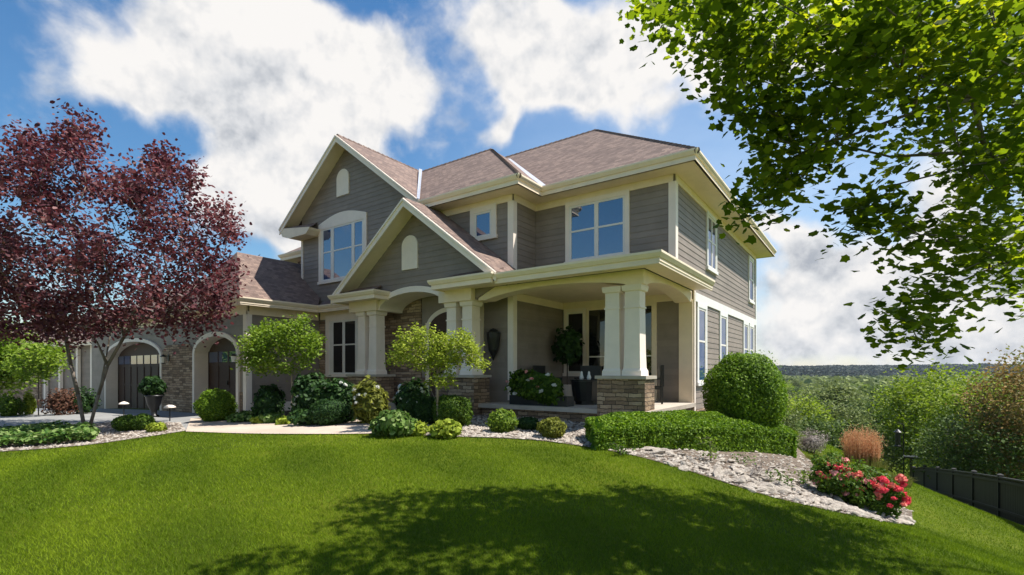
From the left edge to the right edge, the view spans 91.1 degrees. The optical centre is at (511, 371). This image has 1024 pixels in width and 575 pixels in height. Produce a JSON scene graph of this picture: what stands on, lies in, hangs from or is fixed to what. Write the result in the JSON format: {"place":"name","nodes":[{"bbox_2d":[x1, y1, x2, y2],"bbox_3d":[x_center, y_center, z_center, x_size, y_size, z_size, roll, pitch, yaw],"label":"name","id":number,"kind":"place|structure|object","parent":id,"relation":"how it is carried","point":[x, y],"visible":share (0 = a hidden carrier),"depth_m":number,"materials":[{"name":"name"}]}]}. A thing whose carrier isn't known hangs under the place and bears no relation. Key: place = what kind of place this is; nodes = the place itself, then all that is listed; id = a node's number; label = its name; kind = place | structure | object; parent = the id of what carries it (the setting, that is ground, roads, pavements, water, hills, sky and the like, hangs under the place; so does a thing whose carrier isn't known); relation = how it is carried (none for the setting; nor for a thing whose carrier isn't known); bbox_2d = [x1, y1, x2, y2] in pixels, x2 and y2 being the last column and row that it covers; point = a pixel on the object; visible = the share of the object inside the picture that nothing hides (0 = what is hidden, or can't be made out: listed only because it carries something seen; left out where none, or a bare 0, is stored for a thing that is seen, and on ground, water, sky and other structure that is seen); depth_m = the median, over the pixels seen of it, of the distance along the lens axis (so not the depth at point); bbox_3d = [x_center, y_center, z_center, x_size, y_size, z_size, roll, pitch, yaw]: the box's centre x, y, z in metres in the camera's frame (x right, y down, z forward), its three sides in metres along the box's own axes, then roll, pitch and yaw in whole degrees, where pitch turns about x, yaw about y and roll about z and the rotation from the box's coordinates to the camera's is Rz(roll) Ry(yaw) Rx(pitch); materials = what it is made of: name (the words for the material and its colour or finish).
{"place":"outdoors","nodes":[
{"label":"outdoors","id":0,"kind":"place"},
{"bbox_2d":[0,422,185,451],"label":"gravel","id":1,"kind":"structure","parent":0,"point":[101,434],"depth_m":11.49,"materials":[{"name":"grey gravel"}]},
{"bbox_2d":[0,420,99,445],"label":"ground cover","id":2,"kind":"object","parent":1,"relation":"on","point":[41,432],"visible":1,"depth_m":10.74,"materials":[{"name":"green plant"}]},
{"bbox_2d":[110,414,134,431],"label":"boxwood shrub","id":3,"kind":"object","parent":1,"relation":"on","point":[122,423],"visible":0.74,"depth_m":12.33,"materials":[{"name":"green plant"}]},
{"bbox_2d":[0,98,259,424],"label":"purple plum tree","id":4,"kind":"object","parent":1,"relation":"on","point":[39,305],"visible":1,"depth_m":12.83,"materials":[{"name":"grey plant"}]},
{"bbox_2d":[131,413,155,430],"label":"boxwood shrub","id":5,"kind":"object","parent":1,"relation":"on","point":[140,421],"visible":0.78,"depth_m":12.40,"materials":[{"name":"green plant"}]},
{"bbox_2d":[145,422,167,431],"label":"hosta","id":6,"kind":"object","parent":1,"relation":"on","point":[156,426],"visible":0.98,"depth_m":11.99,"materials":[{"name":"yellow plant"}]},
{"bbox_2d":[0,408,230,429],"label":"driveway","id":7,"kind":"structure","parent":0,"point":[110,415],"depth_m":17.14,"materials":[{"name":"concrete"}]},
{"bbox_2d":[138,375,167,416],"bbox_3d":[-12.081,0.840,16.901,0.912,1.398,0.902,0,0,35],"label":"urn planter","id":8,"kind":"object","parent":7,"relation":"on","point":[152,389],"visible":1,"depth_m":16.68,"materials":[{"name":"green plant"}]},
{"bbox_2d":[0,408,1023,574],"bbox_3d":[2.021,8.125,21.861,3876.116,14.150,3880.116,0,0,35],"label":"lawn ground","id":9,"kind":"structure","parent":0,"point":[475,522],"depth_m":5.65,"materials":[{"name":"green plant"}]},
{"bbox_2d":[0,392,29,416],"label":"leafy shrub","id":10,"kind":"object","parent":9,"relation":"on","point":[11,406],"visible":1,"depth_m":18.47,"materials":[{"name":"green plant"}]},
{"bbox_2d":[0,316,49,397],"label":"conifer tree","id":11,"kind":"object","parent":9,"relation":"on","point":[8,383],"visible":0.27,"depth_m":19.94,"materials":[{"name":"green plant"}]},
{"bbox_2d":[23,391,36,414],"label":"leafy shrub","id":12,"kind":"object","parent":9,"relation":"on","point":[31,401],"visible":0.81,"depth_m":19.44,"materials":[{"name":"green plant"}]},
{"bbox_2d":[0,340,75,414],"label":"ornamental tree","id":13,"kind":"object","parent":9,"relation":"on","point":[46,359],"visible":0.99,"depth_m":18.14,"materials":[{"name":"green plant"}]},
{"bbox_2d":[0,315,100,408],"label":"neighbour house","id":14,"kind":"structure","parent":9,"relation":"on","point":[82,363],"depth_m":36.24,"materials":[{"name":"grey"}]},
{"bbox_2d":[37,386,81,414],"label":"leafy shrub","id":15,"kind":"object","parent":9,"relation":"on","point":[58,403],"visible":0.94,"depth_m":18.49,"materials":[{"name":"red plant"}]},
{"bbox_2d":[70,386,102,413],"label":"leafy shrub","id":16,"kind":"object","parent":9,"relation":"on","point":[87,399],"visible":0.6,"depth_m":19.07,"materials":[{"name":"green plant"}]},
{"bbox_2d":[190,388,239,421],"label":"boxwood shrub","id":17,"kind":"object","parent":9,"relation":"on","point":[211,405],"visible":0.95,"depth_m":14.04,"materials":[{"name":"green plant"}]},
{"bbox_2d":[186,418,371,433],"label":"front walk","id":18,"kind":"structure","parent":9,"relation":"on","point":[225,426],"depth_m":11.70,"materials":[{"name":"concrete"}]},
{"bbox_2d":[350,375,390,423],"bbox_3d":[-3.394,0.761,12.078,0.950,1.364,1.054,0,0,-12],"label":"flowering shrub","id":19,"kind":"object","parent":9,"relation":"on","point":[369,403],"visible":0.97,"depth_m":11.79,"materials":[{"name":"green plant"}]},
{"bbox_2d":[368,409,418,436],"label":"hosta","id":20,"kind":"object","parent":9,"relation":"on","point":[395,423],"visible":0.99,"depth_m":9.82,"materials":[{"name":"green plant"}]},
{"bbox_2d":[91,129,776,423],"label":"suburban house","id":21,"kind":"structure","parent":9,"relation":"on","point":[624,260],"depth_m":14.71,"materials":[{"name":"grey"}]},
{"bbox_2d":[118,342,159,408],"bbox_3d":[-16.821,0.390,22.954,6.600,3.620,0.140,0,0,35],"label":"garage door","id":22,"kind":"structure","parent":21,"relation":"in","point":[134,365],"depth_m":23.55,"materials":[{"name":"brown wood"}]},
{"bbox_2d":[208,338,235,412],"bbox_3d":[-10.353,0.425,18.366,3.340,3.550,0.140,0,0,35],"label":"garage door","id":23,"kind":"structure","parent":21,"relation":"in","point":[220,375],"depth_m":18.66,"materials":[{"name":"brown wood"}]},
{"bbox_2d":[324,313,357,376],"bbox_3d":[-6.002,-0.920,18.001,2.280,2.260,0.100,0,0,35],"label":"window","id":24,"kind":"structure","parent":21,"relation":"in","point":[341,330],"depth_m":18.11,"materials":[{"name":"white glass"}]},
{"bbox_2d":[317,210,366,284],"bbox_3d":[-6.163,-4.510,18.189,2.840,2.500,0.100,0,0,35],"label":"window","id":25,"kind":"structure","parent":21,"relation":"in","point":[342,237],"depth_m":18.24,"materials":[{"name":"clear glass"}]},
{"bbox_2d":[429,312,446,396],"bbox_3d":[-1.849,-0.410,15.092,1.760,2.780,0.080,0,0,35],"label":"front door","id":26,"kind":"structure","parent":21,"relation":"in","point":[440,321],"depth_m":15.36,"materials":[{"name":"brown glass"}]},
{"bbox_2d":[470,203,497,240],"bbox_3d":[-0.828,-4.230,14.380,1.010,0.980,0.100,0,0,35],"label":"window","id":27,"kind":"structure","parent":21,"relation":"in","point":[483,219],"depth_m":14.35,"materials":[{"name":"beige glass"}]},
{"bbox_2d":[504,368,573,406],"bbox_3d":[0.630,0.431,12.697,1.864,1.020,0.816,0,0,35],"label":"porch planter","id":28,"kind":"object","parent":21,"relation":"on","point":[531,387],"visible":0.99,"depth_m":12.42,"materials":[{"name":"green plant"}]},
{"bbox_2d":[551,325,584,395],"bbox_3d":[1.696,-0.266,15.271,1.018,2.252,0.901,0,0,35],"label":"potted tree","id":29,"kind":"object","parent":21,"relation":"on","point":[568,347],"visible":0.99,"depth_m":15.05,"materials":[{"name":"green plant"}]},
{"bbox_2d":[570,379,596,404],"bbox_3d":[1.945,0.540,13.026,0.880,0.640,0.880,0,0,35],"label":"tall planter pot","id":30,"kind":"object","parent":21,"relation":"on","point":[584,391],"visible":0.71,"depth_m":12.69,"materials":[{"name":"black metal"}]},
{"bbox_2d":[574,366,600,378],"bbox_3d":[2.188,0.350,14.413,0.660,1.020,0.615,0,0,24],"label":"porch chair","id":31,"kind":"object","parent":21,"relation":"on","point":[595,371],"visible":0.22,"depth_m":14.61,"materials":[{"name":"black metal"}]},
{"bbox_2d":[564,189,630,262],"bbox_3d":[2.276,-3.840,13.588,1.950,1.760,0.100,0,0,35],"label":"window","id":32,"kind":"structure","parent":21,"relation":"in","point":[597,226],"depth_m":13.56,"materials":[{"name":"clear glass"}]},
{"bbox_2d":[562,306,650,375],"bbox_3d":[2.809,-0.620,15.169,2.890,2.680,0.105,0,0,35],"label":"window","id":33,"kind":"structure","parent":21,"relation":"in","point":[576,317],"depth_m":15.36,"materials":[{"name":"clear glass"}]},
{"bbox_2d":[586,302,656,400],"bbox_3d":[3.209,-0.554,14.894,2.200,2.809,0.070,0,0,35],"label":"patio door","id":34,"kind":"structure","parent":21,"relation":"in","point":[653,305],"depth_m":14.29,"materials":[{"name":"white wood"}]},
{"bbox_2d":[655,365,663,403],"bbox_3d":[3.727,0.350,13.428,0.615,1.020,0.660,0,0,14],"label":"porch chair","id":35,"kind":"object","parent":21,"relation":"on","point":[661,386],"visible":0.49,"depth_m":13.07,"materials":[{"name":"black metal"}]},
{"bbox_2d":[696,302,706,385],"bbox_3d":[5.412,-0.754,14.319,0.100,2.328,1.080,0,0,35],"label":"window","id":36,"kind":"structure","parent":21,"relation":"in","point":[701,309],"depth_m":14.27,"materials":[{"name":"white glass"}]},
{"bbox_2d":[706,210,717,275],"bbox_3d":[6.054,-3.855,15.224,0.100,1.730,1.220,0,0,35],"label":"window","id":37,"kind":"structure","parent":21,"relation":"in","point":[711,234],"depth_m":15.19,"materials":[{"name":"white glass"}]},
{"bbox_2d":[719,311,727,363],"bbox_3d":[6.925,-0.754,16.451,0.100,2.328,1.110,0,0,35],"label":"window","id":38,"kind":"structure","parent":21,"relation":"in","point":[723,317],"depth_m":16.46,"materials":[{"name":"white glass"}]},
{"bbox_2d":[742,321,748,355],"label":"window","id":39,"kind":"structure","parent":21,"relation":"in","point":[745,327],"depth_m":19.42,"materials":[{"name":"white glass"}]},
{"bbox_2d":[748,255,754,304],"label":"window","id":40,"kind":"structure","parent":21,"relation":"in","point":[750,260],"depth_m":20.24,"materials":[{"name":"white glass"}]},
{"bbox_2d":[749,323,753,353],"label":"window","id":41,"kind":"structure","parent":21,"relation":"in","point":[751,326],"depth_m":20.42,"materials":[{"name":"white glass"}]},
{"bbox_2d":[608,442,635,455],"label":"perennial plant","id":42,"kind":"object","parent":9,"relation":"on","point":[618,447],"visible":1,"depth_m":8.65,"materials":[{"name":"green plant"}]},
{"bbox_2d":[425,415,915,523],"bbox_3d":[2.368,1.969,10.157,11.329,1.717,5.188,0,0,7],"label":"gravel","id":43,"kind":"structure","parent":9,"relation":"on","point":[537,434],"depth_m":9.59,"materials":[{"name":"grey gravel"}]},
{"bbox_2d":[392,377,430,417],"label":"bush","id":44,"kind":"object","parent":43,"relation":"on","point":[411,394],"visible":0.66,"depth_m":11.52,"materials":[{"name":"green plant"}]},
{"bbox_2d":[409,420,429,435],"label":"hosta","id":45,"kind":"object","parent":43,"relation":"on","point":[421,428],"visible":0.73,"depth_m":9.97,"materials":[{"name":"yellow plant"}]},
{"bbox_2d":[411,396,435,424],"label":"boxwood shrub","id":46,"kind":"object","parent":43,"relation":"on","point":[424,411],"visible":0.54,"depth_m":11.35,"materials":[{"name":"green plant"}]},
{"bbox_2d":[384,322,491,417],"bbox_3d":[-1.620,0.089,11.073,2.379,2.424,1.415,0,0,0],"label":"ornamental tree","id":47,"kind":"object","parent":43,"relation":"on","point":[469,348],"visible":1,"depth_m":10.80,"materials":[{"name":"green plant"}]},
{"bbox_2d":[428,418,462,439],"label":"hosta","id":48,"kind":"object","parent":43,"relation":"on","point":[448,428],"visible":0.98,"depth_m":9.61,"materials":[{"name":"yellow plant"}]},
{"bbox_2d":[431,394,473,426],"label":"boxwood shrub","id":49,"kind":"object","parent":43,"relation":"on","point":[457,408],"visible":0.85,"depth_m":11.00,"materials":[{"name":"green plant"}]},
{"bbox_2d":[485,408,518,432],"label":"shrub","id":50,"kind":"object","parent":43,"relation":"on","point":[502,420],"visible":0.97,"depth_m":10.22,"materials":[{"name":"green plant"}]},
{"bbox_2d":[516,416,538,429],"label":"shrub","id":51,"kind":"object","parent":43,"relation":"on","point":[526,423],"visible":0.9,"depth_m":10.55,"materials":[{"name":"green plant"}]},
{"bbox_2d":[536,416,566,438],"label":"shrub","id":52,"kind":"object","parent":43,"relation":"on","point":[553,427],"visible":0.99,"depth_m":9.68,"materials":[{"name":"green plant"}]},
{"bbox_2d":[583,409,798,457],"bbox_3d":[3.913,1.426,10.634,6.001,1.210,1.423,0,0,-25],"label":"clipped hedge","id":53,"kind":"object","parent":43,"relation":"on","point":[682,429],"visible":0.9,"depth_m":9.97,"materials":[{"name":"green plant"}]},
{"bbox_2d":[693,433,722,460],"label":"plant","id":54,"kind":"object","parent":43,"relation":"on","point":[710,450],"visible":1,"depth_m":9.07,"materials":[{"name":"green plant"}]},
{"bbox_2d":[700,348,790,427],"bbox_3d":[5.411,0.613,11.710,1.916,2.280,1.951,0,0,35],"label":"round bush","id":55,"kind":"object","parent":43,"relation":"on","point":[743,386],"visible":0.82,"depth_m":11.11,"materials":[{"name":"green plant"}]},
{"bbox_2d":[734,456,789,476],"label":"perennial plant","id":56,"kind":"object","parent":43,"relation":"on","point":[755,469],"visible":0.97,"depth_m":8.45,"materials":[{"name":"green plant"}]},
{"bbox_2d":[765,469,808,486],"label":"perennial plant","id":57,"kind":"object","parent":43,"relation":"on","point":[780,475],"visible":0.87,"depth_m":8.24,"materials":[{"name":"green plant"}]},
{"bbox_2d":[788,466,813,483],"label":"perennial plant","id":58,"kind":"object","parent":43,"relation":"on","point":[804,474],"visible":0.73,"depth_m":9.11,"materials":[{"name":"green plant"}]},
{"bbox_2d":[825,504,841,511],"bbox_3d":[4.735,2.043,7.461,0.394,0.118,0.138,-4,10,-20],"label":"rock","id":59,"kind":"object","parent":43,"relation":"on","point":[833,507],"visible":0.68,"depth_m":7.44,"materials":[{"name":"stone"}]},
{"bbox_2d":[809,451,859,496],"bbox_3d":[5.576,1.790,8.698,0.751,0.926,0.796,0,0,35],"label":"rose bush","id":60,"kind":"object","parent":43,"relation":"on","point":[827,476],"visible":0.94,"depth_m":8.56,"materials":[{"name":"green plant"}]},
{"bbox_2d":[842,506,867,516],"bbox_3d":[5.264,2.164,7.723,0.214,0.092,0.423,-9,9,-15],"label":"rock","id":61,"kind":"object","parent":43,"relation":"on","point":[862,514],"visible":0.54,"depth_m":7.68,"materials":[{"name":"stone"}]},
{"bbox_2d":[836,456,884,514],"bbox_3d":[5.933,2.023,8.700,0.815,1.049,0.878,0,0,-37],"label":"rose bush","id":62,"kind":"object","parent":43,"relation":"on","point":[857,495],"visible":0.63,"depth_m":8.48,"materials":[{"name":"green plant"}]},
{"bbox_2d":[848,468,910,518],"bbox_3d":[6.277,2.114,8.672,0.898,0.945,0.972,0,0,-33],"label":"rose bush","id":63,"kind":"object","parent":43,"relation":"on","point":[890,498],"visible":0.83,"depth_m":8.37,"materials":[{"name":"red plant"}]},
{"bbox_2d":[779,405,807,431],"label":"leafy bush","id":64,"kind":"object","parent":9,"relation":"on","point":[788,421],"visible":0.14,"depth_m":33.44,"materials":[{"name":"green plant"}]},
{"bbox_2d":[787,378,807,388],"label":"woodland tree","id":65,"kind":"object","parent":9,"relation":"on","point":[796,382],"visible":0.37,"depth_m":283.76,"materials":[{"name":"green plant"}]},
{"bbox_2d":[789,382,828,412],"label":"woodland tree","id":66,"kind":"object","parent":9,"relation":"on","point":[811,393],"visible":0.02,"depth_m":79.51,"materials":[{"name":"green plant"}]},
{"bbox_2d":[796,428,829,453],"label":"sage shrub","id":67,"kind":"object","parent":9,"relation":"on","point":[811,442],"visible":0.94,"depth_m":12.66,"materials":[{"name":"grey plant"}]},
{"bbox_2d":[782,387,853,443],"bbox_3d":[22.133,4.635,38.003,6.234,6.869,7.367,0,0,35],"label":"broadleaf tree","id":68,"kind":"object","parent":9,"relation":"on","point":[806,408],"visible":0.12,"depth_m":37.46,"materials":[{"name":"green plant"}]},
{"bbox_2d":[616,0,1023,378],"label":"maple tree","id":69,"kind":"object","parent":9,"relation":"on","point":[865,35],"visible":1,"depth_m":4.83,"materials":[{"name":"green plant"}]},
{"bbox_2d":[789,406,865,450],"bbox_3d":[18.763,4.349,30.042,4.532,4.540,4.113,0,0,-8],"label":"leafy bush","id":70,"kind":"object","parent":9,"relation":"on","point":[819,425],"visible":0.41,"depth_m":29.70,"materials":[{"name":"green plant"}]},
{"bbox_2d":[789,375,888,422],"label":"woodland tree","id":71,"kind":"object","parent":9,"relation":"on","point":[844,391],"visible":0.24,"depth_m":60.96,"materials":[{"name":"green plant"}]},
{"bbox_2d":[803,389,887,455],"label":"broadleaf tree","id":72,"kind":"object","parent":9,"relation":"on","point":[852,415],"visible":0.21,"depth_m":40.74,"materials":[{"name":"green plant"}]},
{"bbox_2d":[837,394,911,459],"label":"broadleaf tree","id":73,"kind":"object","parent":9,"relation":"on","point":[872,407],"visible":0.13,"depth_m":49.12,"materials":[{"name":"green plant"}]},
{"bbox_2d":[854,424,907,474],"bbox_3d":[23.657,5.834,32.730,4.383,4.658,5.077,0,0,35],"label":"leafy bush","id":74,"kind":"object","parent":9,"relation":"on","point":[891,462],"visible":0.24,"depth_m":32.32,"materials":[{"name":"green plant"}]},
{"bbox_2d":[855,379,918,450],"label":"woodland tree","id":75,"kind":"object","parent":9,"relation":"on","point":[876,387],"visible":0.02,"depth_m":65.22,"materials":[{"name":"green plant"}]},
{"bbox_2d":[893,422,903,474],"bbox_3d":[21.148,4.835,27.485,0.487,4.149,0.406,0,0,35],"label":"bird feeder","id":76,"kind":"object","parent":9,"relation":"on","point":[897,432],"visible":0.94,"depth_m":27.47,"materials":[{"name":"black metal"}]},
{"bbox_2d":[903,455,917,479],"bbox_3d":[19.852,5.164,25.000,0.600,1.872,0.600,0,0,35],"label":"tray feeder","id":77,"kind":"object","parent":9,"relation":"on","point":[911,457],"visible":0.62,"depth_m":24.95,"materials":[{"name":"black metal"}]},
{"bbox_2d":[898,449,948,477],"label":"leafy bush","id":78,"kind":"object","parent":9,"relation":"on","point":[919,465],"visible":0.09,"depth_m":27.54,"materials":[{"name":"green plant"}]},
{"bbox_2d":[866,359,982,475],"bbox_3d":[27.465,3.909,32.587,7.217,9.497,7.786,0,0,5],"label":"broadleaf tree","id":79,"kind":"object","parent":9,"relation":"on","point":[911,415],"visible":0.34,"depth_m":33.16,"materials":[{"name":"green plant"}]},
{"bbox_2d":[900,387,1023,485],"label":"leafy bush","id":80,"kind":"object","parent":9,"relation":"on","point":[950,459],"visible":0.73,"depth_m":20.19,"materials":[{"name":"green plant"}]},
{"bbox_2d":[902,363,1023,476],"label":"broadleaf tree","id":81,"kind":"object","parent":9,"relation":"on","point":[944,410],"visible":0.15,"depth_m":27.14,"materials":[{"name":"green plant"}]},
{"bbox_2d":[912,465,1023,525],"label":"picket fence","id":82,"kind":"object","parent":9,"relation":"on","point":[1000,495],"visible":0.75,"depth_m":15.23,"materials":[{"name":"black metal"}]},
{"bbox_2d":[945,344,1023,479],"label":"broadleaf tree","id":83,"kind":"object","parent":9,"relation":"on","point":[1013,404],"visible":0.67,"depth_m":20.14,"materials":[{"name":"green plant"}]},
{"bbox_2d":[989,345,1023,479],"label":"broadleaf tree","id":84,"kind":"object","parent":9,"relation":"on","point":[1011,393],"visible":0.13,"depth_m":21.57,"materials":[{"name":"green plant"}]},
{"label":"house bed","id":85,"kind":"structure","parent":9,"relation":"on","visible":0},
{"bbox_2d":[225,410,254,422],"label":"hosta","id":86,"kind":"object","parent":85,"relation":"on","point":[243,416],"visible":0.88,"depth_m":13.55,"materials":[{"name":"green plant"}]},
{"bbox_2d":[249,416,263,423],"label":"hosta","id":87,"kind":"object","parent":85,"relation":"on","point":[253,420],"visible":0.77,"depth_m":12.95,"materials":[{"name":"green plant"}]},
{"bbox_2d":[250,384,285,416],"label":"leafy shrub","id":88,"kind":"object","parent":85,"relation":"on","point":[267,399],"visible":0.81,"depth_m":13.76,"materials":[{"name":"green plant"}]},
{"bbox_2d":[257,412,283,423],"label":"hosta","id":89,"kind":"object","parent":85,"relation":"on","point":[269,418],"visible":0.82,"depth_m":12.95,"materials":[{"name":"green plant"}]},
{"bbox_2d":[230,312,327,406],"bbox_3d":[-6.334,-0.131,13.723,2.953,3.060,2.036,0,0,0],"label":"ornamental tree","id":90,"kind":"object","parent":85,"relation":"on","point":[264,342],"visible":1,"depth_m":13.23,"materials":[{"name":"green plant"}]},
{"bbox_2d":[275,415,291,424],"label":"hosta","id":91,"kind":"object","parent":85,"relation":"on","point":[281,420],"visible":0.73,"depth_m":12.43,"materials":[{"name":"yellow plant"}]},
{"bbox_2d":[286,408,312,425],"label":"hosta","id":92,"kind":"object","parent":85,"relation":"on","point":[299,418],"visible":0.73,"depth_m":11.94,"materials":[{"name":"green plant"}]},
{"bbox_2d":[288,369,326,412],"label":"flowering shrub","id":93,"kind":"object","parent":85,"relation":"on","point":[305,391],"visible":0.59,"depth_m":12.84,"materials":[{"name":"green plant"}]},
{"bbox_2d":[306,397,353,425],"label":"dark shrub","id":94,"kind":"object","parent":85,"relation":"on","point":[325,411],"visible":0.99,"depth_m":11.82,"materials":[{"name":"green plant"}]},
{"bbox_2d":[318,375,356,420],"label":"flowering shrub","id":95,"kind":"object","parent":85,"relation":"on","point":[341,389],"visible":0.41,"depth_m":12.37,"materials":[{"name":"green plant"}]},
{"bbox_2d":[0,0,1023,365],"label":"sky","id":96,"kind":"structure","parent":0,"point":[260,90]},
{"bbox_2d":[533,365,561,386],"bbox_3d":[1.004,0.350,14.245,0.633,1.020,0.677,0,0,35],"label":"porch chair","id":97,"kind":"object","parent":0,"point":[540,369],"visible":0.13,"depth_m":14.34,"materials":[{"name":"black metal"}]},
{"bbox_2d":[839,424,886,467],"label":"ornamental grass","id":98,"kind":"object","parent":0,"point":[855,447],"depth_m":12.43,"materials":[{"name":"plant"}]},
{"bbox_2d":[842,455,890,475],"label":"ornamental grass","id":99,"kind":"object","parent":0,"point":[877,464],"depth_m":12.03,"materials":[{"name":"green plant"}]},
{"bbox_2d":[886,472,914,487],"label":"ornamental grass","id":100,"kind":"object","parent":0,"point":[909,482],"depth_m":11.80,"materials":[{"name":"green plant"}]},
{"bbox_3d":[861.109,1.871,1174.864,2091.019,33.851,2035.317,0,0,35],"label":"hills","id":101,"kind":"structure","parent":0,"visible":0},
{"bbox_2d":[772,363,1021,376],"bbox_3d":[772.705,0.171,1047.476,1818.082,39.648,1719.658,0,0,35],"label":"ridge forest","id":102,"kind":"object","parent":101,"relation":"on","point":[852,370],"visible":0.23,"depth_m":887.50,"materials":[{"name":"green plant"}]},
{"bbox_2d":[780,374,1022,389],"bbox_3d":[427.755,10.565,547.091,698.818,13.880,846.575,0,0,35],"label":"valley forest","id":103,"kind":"object","parent":101,"relation":"on","point":[860,379],"visible":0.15,"depth_m":393.69,"materials":[{"name":"green plant"}]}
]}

